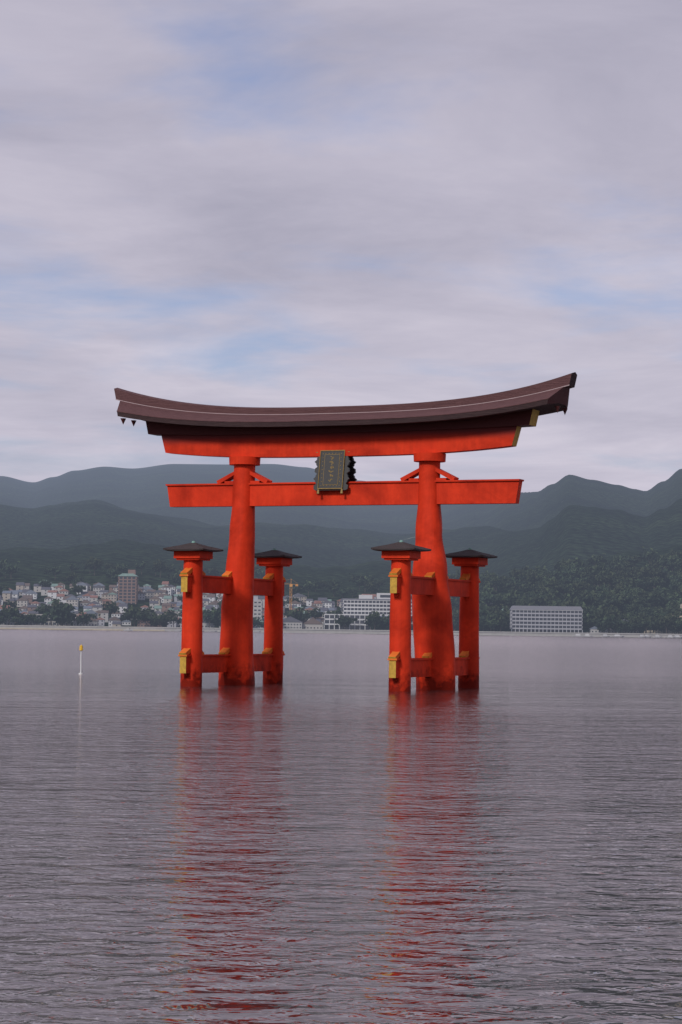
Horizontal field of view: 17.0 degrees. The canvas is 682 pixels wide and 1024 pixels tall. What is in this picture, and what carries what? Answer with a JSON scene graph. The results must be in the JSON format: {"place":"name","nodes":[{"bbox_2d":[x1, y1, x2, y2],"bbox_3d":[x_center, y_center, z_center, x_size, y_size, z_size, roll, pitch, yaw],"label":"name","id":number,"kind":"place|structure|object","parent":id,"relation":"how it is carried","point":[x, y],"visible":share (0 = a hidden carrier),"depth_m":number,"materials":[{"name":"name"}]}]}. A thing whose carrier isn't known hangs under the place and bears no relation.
{"place":"outdoors","nodes":[
{"label":"outdoors","id":0,"kind":"place"},
{"bbox_2d":[0,629,681,1023],"bbox_3d":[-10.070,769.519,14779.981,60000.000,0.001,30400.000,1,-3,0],"label":"sea water","id":1,"kind":"structure","parent":0,"point":[330,829],"depth_m":30.59,"materials":[{"name":"grey liquid"}]},
{"bbox_2d":[79,645,82,673],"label":"channel marker","id":2,"kind":"object","parent":1,"relation":"in","point":[81,648],"visible":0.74,"depth_m":132.49,"materials":[{"name":"white metal"}]},
{"bbox_2d":[114,372,576,691],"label":"torii gate","id":3,"kind":"structure","parent":1,"relation":"in","point":[334,440],"depth_m":109.89,"materials":[{"name":"paint"}]},
{"bbox_2d":[0,464,681,632],"bbox_3d":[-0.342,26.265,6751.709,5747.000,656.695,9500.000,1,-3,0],"label":"mountains","id":4,"kind":"structure","parent":0,"point":[115,516],"depth_m":3911.58,"materials":[{"name":"green plant"}]},
{"bbox_2d":[0,614,7,623],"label":"tree","id":5,"kind":"object","parent":4,"relation":"on","point":[2,618],"visible":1,"depth_m":2004.83,"materials":[{"name":"green plant"}]},
{"bbox_2d":[0,585,8,594],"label":"tree","id":6,"kind":"object","parent":4,"relation":"on","point":[3,588],"visible":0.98,"depth_m":2249.99,"materials":[{"name":"green plant"}]},
{"bbox_2d":[0,559,8,568],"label":"tree","id":7,"kind":"object","parent":4,"relation":"on","point":[3,562],"visible":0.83,"depth_m":2458.38,"materials":[{"name":"green plant"}]},
{"bbox_2d":[0,604,18,624],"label":"tree","id":8,"kind":"object","parent":4,"relation":"on","point":[11,612],"visible":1,"depth_m":2011.81,"materials":[{"name":"green plant"}]},
{"bbox_2d":[4,600,16,607],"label":"tree","id":9,"kind":"object","parent":4,"relation":"on","point":[10,603],"visible":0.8,"depth_m":2162.96,"materials":[{"name":"green plant"}]},
{"bbox_2d":[4,561,19,573],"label":"tree","id":10,"kind":"object","parent":4,"relation":"on","point":[10,568],"visible":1,"depth_m":2418.18,"materials":[{"name":"green plant"}]},
{"bbox_2d":[8,616,24,624],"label":"tree","id":11,"kind":"object","parent":4,"relation":"on","point":[19,620],"visible":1,"depth_m":2007.35,"materials":[{"name":"green plant"}]},
{"bbox_2d":[15,613,36,622],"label":"tree","id":12,"kind":"object","parent":4,"relation":"on","point":[23,616],"visible":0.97,"depth_m":2022.07,"materials":[{"name":"green plant"}]},
{"bbox_2d":[24,613,37,622],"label":"tree","id":13,"kind":"object","parent":4,"relation":"on","point":[28,618],"visible":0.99,"depth_m":2011.94,"materials":[{"name":"green plant"}]},
{"bbox_2d":[31,618,42,624],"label":"tree","id":14,"kind":"object","parent":4,"relation":"on","point":[37,621],"visible":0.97,"depth_m":2009.90,"materials":[{"name":"green plant"}]},
{"bbox_2d":[36,603,53,613],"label":"tree","id":15,"kind":"object","parent":4,"relation":"on","point":[45,608],"visible":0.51,"depth_m":2066.36,"materials":[{"name":"green plant"}]},
{"bbox_2d":[36,579,53,586],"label":"tree","id":16,"kind":"object","parent":4,"relation":"on","point":[46,583],"visible":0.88,"depth_m":2300.55,"materials":[{"name":"green plant"}]},
{"bbox_2d":[37,610,61,625],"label":"tree","id":17,"kind":"object","parent":4,"relation":"on","point":[51,616],"visible":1,"depth_m":2002.02,"materials":[{"name":"green plant"}]},
{"bbox_2d":[48,566,61,574],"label":"tree","id":18,"kind":"object","parent":4,"relation":"on","point":[56,571],"visible":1,"depth_m":2395.28,"materials":[{"name":"green plant"}]},
{"bbox_2d":[49,598,75,625],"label":"tree","id":19,"kind":"object","parent":4,"relation":"on","point":[61,608],"visible":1,"depth_m":2005.05,"materials":[{"name":"green plant"}]},
{"bbox_2d":[60,576,71,582],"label":"tree","id":20,"kind":"object","parent":4,"relation":"on","point":[65,579],"visible":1,"depth_m":2345.09,"materials":[{"name":"green plant"}]},
{"bbox_2d":[58,612,76,625],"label":"tree","id":21,"kind":"object","parent":4,"relation":"on","point":[68,618],"visible":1,"depth_m":2006.37,"materials":[{"name":"green plant"}]},
{"bbox_2d":[70,583,86,595],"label":"tree","id":22,"kind":"object","parent":4,"relation":"on","point":[78,589],"visible":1,"depth_m":2251.17,"materials":[{"name":"green plant"}]},
{"bbox_2d":[76,611,93,625],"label":"tree","id":23,"kind":"object","parent":4,"relation":"on","point":[86,617],"visible":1,"depth_m":2004.88,"materials":[{"name":"green plant"}]},
{"bbox_2d":[85,556,103,574],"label":"tree","id":24,"kind":"object","parent":4,"relation":"on","point":[92,562],"visible":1,"depth_m":2431.91,"materials":[{"name":"green plant"}]},
{"bbox_2d":[102,600,119,617],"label":"tree","id":25,"kind":"object","parent":4,"relation":"on","point":[111,608],"visible":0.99,"depth_m":2093.48,"materials":[{"name":"green plant"}]},
{"bbox_2d":[111,574,118,581],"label":"tree","id":26,"kind":"object","parent":4,"relation":"on","point":[115,578],"visible":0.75,"depth_m":2337.28,"materials":[{"name":"green plant"}]},
{"bbox_2d":[115,563,131,573],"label":"tree","id":27,"kind":"object","parent":4,"relation":"on","point":[123,567],"visible":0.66,"depth_m":2423.09,"materials":[{"name":"green plant"}]},
{"bbox_2d":[120,608,138,626],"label":"tree","id":28,"kind":"object","parent":4,"relation":"on","point":[127,618],"visible":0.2,"depth_m":2031.14,"materials":[{"name":"green plant"}]},
{"bbox_2d":[122,605,143,626],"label":"tree","id":29,"kind":"object","parent":4,"relation":"on","point":[136,613],"visible":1,"depth_m":2003.10,"materials":[{"name":"green plant"}]},
{"bbox_2d":[142,609,158,626],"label":"tree","id":30,"kind":"object","parent":4,"relation":"on","point":[145,616],"visible":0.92,"depth_m":2015.45,"materials":[{"name":"green plant"}]},
{"bbox_2d":[147,613,169,625],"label":"tree","id":31,"kind":"object","parent":4,"relation":"on","point":[158,619],"visible":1,"depth_m":2003.00,"materials":[{"name":"green plant"}]},
{"bbox_2d":[164,610,176,615],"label":"tree","id":32,"kind":"object","parent":4,"relation":"on","point":[172,612],"visible":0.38,"depth_m":2080.47,"materials":[{"name":"green plant"}]},
{"bbox_2d":[166,569,180,585],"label":"tree","id":33,"kind":"object","parent":4,"relation":"on","point":[176,574],"visible":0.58,"depth_m":2356.37,"materials":[{"name":"green plant"}]},
{"bbox_2d":[166,614,181,626],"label":"tree","id":34,"kind":"object","parent":4,"relation":"on","point":[172,618],"visible":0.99,"depth_m":2003.13,"materials":[{"name":"green plant"}]},
{"bbox_2d":[169,574,180,586],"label":"tree","id":35,"kind":"object","parent":4,"relation":"on","point":[175,579],"visible":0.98,"depth_m":2345.88,"materials":[{"name":"green plant"}]},
{"bbox_2d":[203,607,219,627],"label":"tree","id":36,"kind":"object","parent":4,"relation":"on","point":[208,613],"visible":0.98,"depth_m":2004.28,"materials":[{"name":"green plant"}]},
{"bbox_2d":[203,567,223,575],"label":"tree","id":37,"kind":"object","parent":4,"relation":"on","point":[209,572],"visible":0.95,"depth_m":2412.15,"materials":[{"name":"green plant"}]},
{"bbox_2d":[206,613,220,627],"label":"tree","id":38,"kind":"object","parent":4,"relation":"on","point":[214,619],"visible":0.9,"depth_m":2003.30,"materials":[{"name":"green plant"}]},
{"bbox_2d":[212,601,221,612],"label":"tree","id":39,"kind":"object","parent":4,"relation":"on","point":[219,607],"visible":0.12,"depth_m":2010.07,"materials":[{"name":"green plant"}]},
{"bbox_2d":[253,618,260,627],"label":"tree","id":40,"kind":"object","parent":4,"relation":"on","point":[258,624],"visible":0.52,"depth_m":2002.62,"materials":[{"name":"green plant"}]},
{"bbox_2d":[254,569,264,578],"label":"tree","id":41,"kind":"object","parent":4,"relation":"on","point":[256,571],"visible":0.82,"depth_m":2448.93,"materials":[{"name":"green plant"}]},
{"bbox_2d":[286,597,301,602],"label":"tree","id":42,"kind":"object","parent":4,"relation":"on","point":[294,599],"visible":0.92,"depth_m":2255.57,"materials":[{"name":"green plant"}]},
{"bbox_2d":[283,607,305,619],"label":"tree","id":43,"kind":"object","parent":4,"relation":"on","point":[295,613],"visible":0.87,"depth_m":2049.95,"materials":[{"name":"green plant"}]},
{"bbox_2d":[286,585,305,594],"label":"tree","id":44,"kind":"object","parent":4,"relation":"on","point":[296,590],"visible":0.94,"depth_m":2336.15,"materials":[{"name":"green plant"}]},
{"bbox_2d":[296,608,311,622],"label":"tree","id":45,"kind":"object","parent":4,"relation":"on","point":[307,615],"visible":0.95,"depth_m":2053.05,"materials":[{"name":"green plant"}]},
{"bbox_2d":[296,580,317,596],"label":"tree","id":46,"kind":"object","parent":4,"relation":"on","point":[310,585],"visible":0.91,"depth_m":2369.52,"materials":[{"name":"green plant"}]},
{"bbox_2d":[307,608,324,618],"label":"tree","id":47,"kind":"object","parent":4,"relation":"on","point":[314,612],"visible":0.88,"depth_m":2121.21,"materials":[{"name":"green plant"}]},
{"bbox_2d":[326,608,342,613],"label":"tree","id":48,"kind":"object","parent":4,"relation":"on","point":[338,611],"visible":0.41,"depth_m":2137.35,"materials":[{"name":"green plant"}]},
{"bbox_2d":[0,570,681,637],"bbox_3d":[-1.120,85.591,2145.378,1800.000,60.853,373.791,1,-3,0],"label":"town buildings","id":49,"kind":"structure","parent":4,"relation":"on","point":[126,590],"depth_m":2036.63,"materials":[{"name":"white concrete"}]},
{"bbox_2d":[336,589,347,598],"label":"tree","id":50,"kind":"object","parent":4,"relation":"on","point":[341,592],"visible":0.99,"depth_m":2363.33,"materials":[{"name":"green plant"}]},
{"bbox_2d":[334,613,357,628],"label":"tree","id":51,"kind":"object","parent":4,"relation":"on","point":[342,620],"visible":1,"depth_m":2009.27,"materials":[{"name":"green plant"}]},
{"bbox_2d":[345,587,357,596],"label":"tree","id":52,"kind":"object","parent":4,"relation":"on","point":[352,591],"visible":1,"depth_m":2372.54,"materials":[{"name":"green plant"}]},
{"bbox_2d":[363,581,376,592],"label":"tree","id":53,"kind":"object","parent":4,"relation":"on","point":[369,584],"visible":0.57,"depth_m":2413.26,"materials":[{"name":"green plant"}]},
{"bbox_2d":[366,584,377,593],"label":"tree","id":54,"kind":"object","parent":4,"relation":"on","point":[373,588],"visible":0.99,"depth_m":2379.57,"materials":[{"name":"green plant"}]},
{"bbox_2d":[367,621,377,628],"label":"tree","id":55,"kind":"object","parent":4,"relation":"on","point":[371,625],"visible":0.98,"depth_m":2007.41,"materials":[{"name":"green plant"}]},
{"bbox_2d":[366,611,382,629],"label":"tree","id":56,"kind":"object","parent":4,"relation":"on","point":[376,618],"visible":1,"depth_m":2003.39,"materials":[{"name":"green plant"}]},
{"bbox_2d":[365,611,389,629],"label":"tree","id":57,"kind":"object","parent":4,"relation":"on","point":[383,615],"visible":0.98,"depth_m":2007.05,"materials":[{"name":"green plant"}]},
{"bbox_2d":[382,612,389,623],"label":"tree","id":58,"kind":"object","parent":4,"relation":"on","point":[386,621],"visible":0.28,"depth_m":2004.42,"materials":[{"name":"green plant"}]},
{"bbox_2d":[448,569,460,578],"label":"tree","id":59,"kind":"object","parent":4,"relation":"on","point":[457,576],"visible":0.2,"depth_m":2323.36,"materials":[{"name":"green plant"}]},
{"bbox_2d":[452,610,458,630],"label":"tree","id":60,"kind":"object","parent":4,"relation":"on","point":[455,614],"visible":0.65,"depth_m":2003.51,"materials":[{"name":"green plant"}]},
{"bbox_2d":[452,597,459,605],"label":"tree","id":61,"kind":"object","parent":4,"relation":"on","point":[457,601],"visible":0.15,"depth_m":2172.22,"materials":[{"name":"green plant"}]},
{"bbox_2d":[479,606,490,630],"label":"tree","id":62,"kind":"object","parent":4,"relation":"on","point":[484,609],"visible":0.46,"depth_m":2027.19,"materials":[{"name":"green plant"}]},
{"bbox_2d":[479,581,492,589],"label":"tree","id":63,"kind":"object","parent":4,"relation":"on","point":[488,583],"visible":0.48,"depth_m":2289.02,"materials":[{"name":"green plant"}]},
{"bbox_2d":[479,619,494,628],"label":"tree","id":64,"kind":"object","parent":4,"relation":"on","point":[481,625],"visible":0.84,"depth_m":2004.18,"materials":[{"name":"green plant"}]},
{"bbox_2d":[479,585,496,605],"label":"tree","id":65,"kind":"object","parent":4,"relation":"on","point":[487,589],"visible":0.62,"depth_m":2223.35,"materials":[{"name":"green plant"}]},
{"bbox_2d":[481,591,496,604],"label":"tree","id":66,"kind":"object","parent":4,"relation":"on","point":[488,598],"visible":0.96,"depth_m":2197.18,"materials":[{"name":"green plant"}]},
{"bbox_2d":[480,570,497,578],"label":"tree","id":67,"kind":"object","parent":4,"relation":"on","point":[484,575],"visible":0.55,"depth_m":2388.50,"materials":[{"name":"green plant"}]},
{"bbox_2d":[483,572,500,589],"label":"tree","id":68,"kind":"object","parent":4,"relation":"on","point":[487,578],"visible":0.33,"depth_m":2372.85,"materials":[{"name":"green plant"}]},
{"bbox_2d":[487,604,502,613],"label":"tree","id":69,"kind":"object","parent":4,"relation":"on","point":[495,611],"visible":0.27,"depth_m":2079.26,"materials":[{"name":"green plant"}]},
{"bbox_2d":[485,612,506,630],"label":"tree","id":70,"kind":"object","parent":4,"relation":"on","point":[489,617],"visible":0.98,"depth_m":2016.32,"materials":[{"name":"green plant"}]},
{"bbox_2d":[489,576,505,591],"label":"tree","id":71,"kind":"object","parent":4,"relation":"on","point":[495,581],"visible":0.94,"depth_m":2337.32,"materials":[{"name":"green plant"}]},
{"bbox_2d":[496,617,508,631],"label":"tree","id":72,"kind":"object","parent":4,"relation":"on","point":[502,623],"visible":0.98,"depth_m":2010.20,"materials":[{"name":"green plant"}]},
{"bbox_2d":[499,610,509,629],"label":"tree","id":73,"kind":"object","parent":4,"relation":"on","point":[507,614],"visible":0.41,"depth_m":2059.39,"materials":[{"name":"green plant"}]},
{"bbox_2d":[496,590,519,606],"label":"tree","id":74,"kind":"object","parent":4,"relation":"on","point":[507,599],"visible":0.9,"depth_m":2165.16,"materials":[{"name":"green plant"}]},
{"bbox_2d":[509,577,518,590],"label":"tree","id":75,"kind":"object","parent":4,"relation":"on","point":[513,581],"visible":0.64,"depth_m":2350.51,"materials":[{"name":"green plant"}]},
{"bbox_2d":[509,566,528,576],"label":"tree","id":76,"kind":"object","parent":4,"relation":"on","point":[510,574],"visible":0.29,"depth_m":2424.21,"materials":[{"name":"green plant"}]},
{"bbox_2d":[512,567,528,580],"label":"tree","id":77,"kind":"object","parent":4,"relation":"on","point":[517,572],"visible":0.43,"depth_m":2394.80,"materials":[{"name":"green plant"}]},
{"bbox_2d":[508,598,533,608],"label":"tree","id":78,"kind":"object","parent":4,"relation":"on","point":[524,603],"visible":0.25,"depth_m":2116.03,"materials":[{"name":"green plant"}]},
{"bbox_2d":[519,572,543,585],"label":"tree","id":79,"kind":"object","parent":4,"relation":"on","point":[535,577],"visible":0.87,"depth_m":2317.77,"materials":[{"name":"green plant"}]},
{"bbox_2d":[522,567,545,577],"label":"tree","id":80,"kind":"object","parent":4,"relation":"on","point":[525,572],"visible":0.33,"depth_m":2350.77,"materials":[{"name":"green plant"}]},
{"bbox_2d":[532,593,547,605],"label":"tree","id":81,"kind":"object","parent":4,"relation":"on","point":[541,597],"visible":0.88,"depth_m":2188.06,"materials":[{"name":"green plant"}]},
{"bbox_2d":[531,593,551,605],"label":"tree","id":82,"kind":"object","parent":4,"relation":"on","point":[536,599],"visible":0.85,"depth_m":2179.13,"materials":[{"name":"green plant"}]},
{"bbox_2d":[535,565,547,573],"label":"tree","id":83,"kind":"object","parent":4,"relation":"on","point":[541,570],"visible":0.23,"depth_m":2386.43,"materials":[{"name":"green plant"}]},
{"bbox_2d":[535,576,554,584],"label":"tree","id":84,"kind":"object","parent":4,"relation":"on","point":[547,579],"visible":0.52,"depth_m":2289.39,"materials":[{"name":"green plant"}]},
{"bbox_2d":[553,558,569,569],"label":"tree","id":85,"kind":"object","parent":4,"relation":"on","point":[563,562],"visible":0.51,"depth_m":2412.22,"materials":[{"name":"green plant"}]},
{"bbox_2d":[555,597,576,605],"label":"tree","id":86,"kind":"object","parent":4,"relation":"on","point":[564,603],"visible":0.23,"depth_m":2095.43,"materials":[{"name":"green plant"}]},
{"bbox_2d":[567,599,589,609],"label":"tree","id":87,"kind":"object","parent":4,"relation":"on","point":[577,600],"visible":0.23,"depth_m":2093.62,"materials":[{"name":"green plant"}]},
{"bbox_2d":[574,602,586,616],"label":"tree","id":88,"kind":"object","parent":4,"relation":"on","point":[583,605],"visible":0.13,"depth_m":2082.99,"materials":[{"name":"green plant"}]},
{"bbox_2d":[582,617,599,627],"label":"tree","id":89,"kind":"object","parent":4,"relation":"on","point":[588,623],"visible":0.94,"depth_m":2029.18,"materials":[{"name":"green plant"}]},
{"bbox_2d":[583,605,601,616],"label":"tree","id":90,"kind":"object","parent":4,"relation":"on","point":[591,610],"visible":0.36,"depth_m":2077.86,"materials":[{"name":"green plant"}]},
{"bbox_2d":[586,562,613,586],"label":"tree","id":91,"kind":"object","parent":4,"relation":"on","point":[592,570],"visible":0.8,"depth_m":2294.84,"materials":[{"name":"green plant"}]},
{"bbox_2d":[590,571,613,586],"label":"tree","id":92,"kind":"object","parent":4,"relation":"on","point":[599,579],"visible":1,"depth_m":2268.96,"materials":[{"name":"green plant"}]},
{"bbox_2d":[595,622,616,632],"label":"tree","id":93,"kind":"object","parent":4,"relation":"on","point":[601,625],"visible":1,"depth_m":2003.06,"materials":[{"name":"green plant"}]},
{"bbox_2d":[597,614,622,632],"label":"tree","id":94,"kind":"object","parent":4,"relation":"on","point":[608,620],"visible":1,"depth_m":2002.05,"materials":[{"name":"green plant"}]},
{"bbox_2d":[609,623,622,632],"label":"tree","id":95,"kind":"object","parent":4,"relation":"on","point":[616,625],"visible":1,"depth_m":2002.73,"materials":[{"name":"green plant"}]},
{"bbox_2d":[617,621,633,632],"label":"tree","id":96,"kind":"object","parent":4,"relation":"on","point":[627,626],"visible":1,"depth_m":2002.32,"materials":[{"name":"green plant"}]},
{"bbox_2d":[635,617,654,632],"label":"tree","id":97,"kind":"object","parent":4,"relation":"on","point":[643,623],"visible":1,"depth_m":2003.99,"materials":[{"name":"green plant"}]},
{"bbox_2d":[637,546,659,563],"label":"tree","id":98,"kind":"object","parent":4,"relation":"on","point":[647,555],"visible":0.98,"depth_m":2449.83,"materials":[{"name":"green plant"}]},
{"bbox_2d":[642,623,660,632],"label":"tree","id":99,"kind":"object","parent":4,"relation":"on","point":[655,627],"visible":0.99,"depth_m":2009.58,"materials":[{"name":"green plant"}]},
{"bbox_2d":[661,621,681,633],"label":"tree","id":100,"kind":"object","parent":4,"relation":"on","point":[675,628],"visible":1,"depth_m":2004.90,"materials":[{"name":"green plant"}]},
{"bbox_2d":[662,604,681,615],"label":"tree","id":101,"kind":"object","parent":4,"relation":"on","point":[677,610],"visible":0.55,"depth_m":2049.12,"materials":[{"name":"green plant"}]},
{"bbox_2d":[666,598,681,607],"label":"tree","id":102,"kind":"object","parent":4,"relation":"on","point":[678,600],"visible":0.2,"depth_m":2147.14,"materials":[{"name":"green plant"}]},
{"bbox_2d":[670,618,681,633],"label":"tree","id":103,"kind":"object","parent":4,"relation":"on","point":[679,624],"visible":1,"depth_m":2003.22,"materials":[{"name":"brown plant"}]},
{"bbox_2d":[0,0,681,492],"label":"sky","id":104,"kind":"structure","parent":0,"point":[234,203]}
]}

